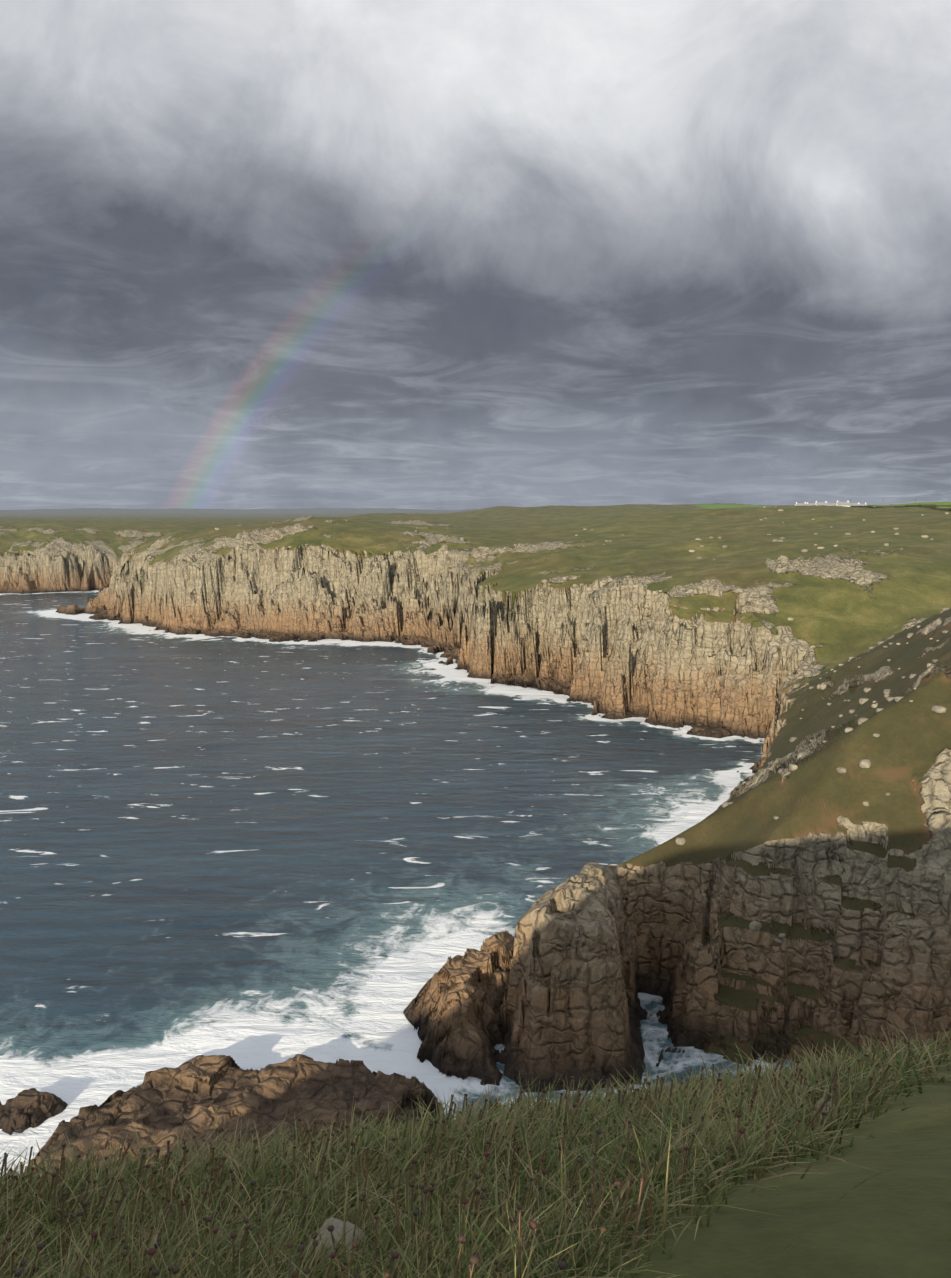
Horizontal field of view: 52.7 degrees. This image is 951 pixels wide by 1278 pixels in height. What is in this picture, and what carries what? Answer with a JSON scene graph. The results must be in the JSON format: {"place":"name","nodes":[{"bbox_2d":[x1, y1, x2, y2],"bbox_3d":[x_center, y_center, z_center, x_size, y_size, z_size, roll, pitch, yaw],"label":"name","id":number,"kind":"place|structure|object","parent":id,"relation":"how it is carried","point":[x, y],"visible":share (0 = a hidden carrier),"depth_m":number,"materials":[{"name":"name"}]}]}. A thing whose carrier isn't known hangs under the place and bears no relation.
{"place":"outdoors","nodes":[
{"label":"outdoors","id":0,"kind":"place"},
{"bbox_2d":[0,590,795,1178],"bbox_3d":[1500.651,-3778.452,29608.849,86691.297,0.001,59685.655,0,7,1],"label":"sea","id":1,"kind":"structure","parent":0,"point":[250,854],"depth_m":202.36,"materials":[{"name":"liquid"}]},
{"bbox_2d":[0,502,950,1277],"bbox_3d":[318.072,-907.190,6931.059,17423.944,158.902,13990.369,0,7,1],"label":"cliff terrain","id":2,"kind":"structure","parent":0,"point":[826,864],"depth_m":135.47,"materials":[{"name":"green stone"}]},
{"bbox_2d":[0,1030,938,1277],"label":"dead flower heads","id":3,"kind":"object","parent":2,"relation":"on","point":[475,1259],"visible":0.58,"depth_m":6.16,"materials":[{"name":"brown plant"}]},
{"bbox_2d":[0,1023,950,1277],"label":"grass","id":4,"kind":"structure","parent":2,"relation":"on","point":[710,1144],"depth_m":6.42,"materials":[{"name":"green plant"}]},
{"bbox_2d":[134,506,948,679],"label":"boulders","id":5,"kind":"object","parent":2,"relation":"on","point":[726,546],"visible":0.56,"depth_m":455.18,"materials":[{"name":"stone"}]},
{"bbox_2d":[303,1100,834,1264],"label":"turf stones","id":6,"kind":"object","parent":2,"relation":"on","point":[339,1227],"visible":0.06,"depth_m":5.38,"materials":[{"name":"stone"}]},
{"bbox_2d":[675,608,949,943],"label":"slope boulders","id":7,"kind":"object","parent":2,"relation":"on","point":[754,925],"visible":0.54,"depth_m":141.12,"materials":[{"name":"stone"}]},
{"bbox_2d":[794,501,866,506],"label":"buildings","id":8,"kind":"structure","parent":2,"relation":"on","point":[847,503],"depth_m":848.17,"materials":[{"name":"stone"}]},
{"bbox_2d":[850,504,950,511],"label":"field hedges","id":9,"kind":"object","parent":2,"relation":"on","point":[933,506],"visible":0.31,"depth_m":683.50,"materials":[{"name":"green plant"}]},
{"bbox_2d":[0,0,950,509],"label":"sky","id":10,"kind":"structure","parent":0,"point":[255,254],"materials":[{"name":"grey"}]},
{"bbox_2d":[758,1143,950,1277],"bbox_3d":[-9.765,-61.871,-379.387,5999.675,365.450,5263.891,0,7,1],"label":"grass path","id":11,"kind":"structure","parent":0,"point":[894,1222],"depth_m":4.46,"materials":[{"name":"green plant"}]}
]}

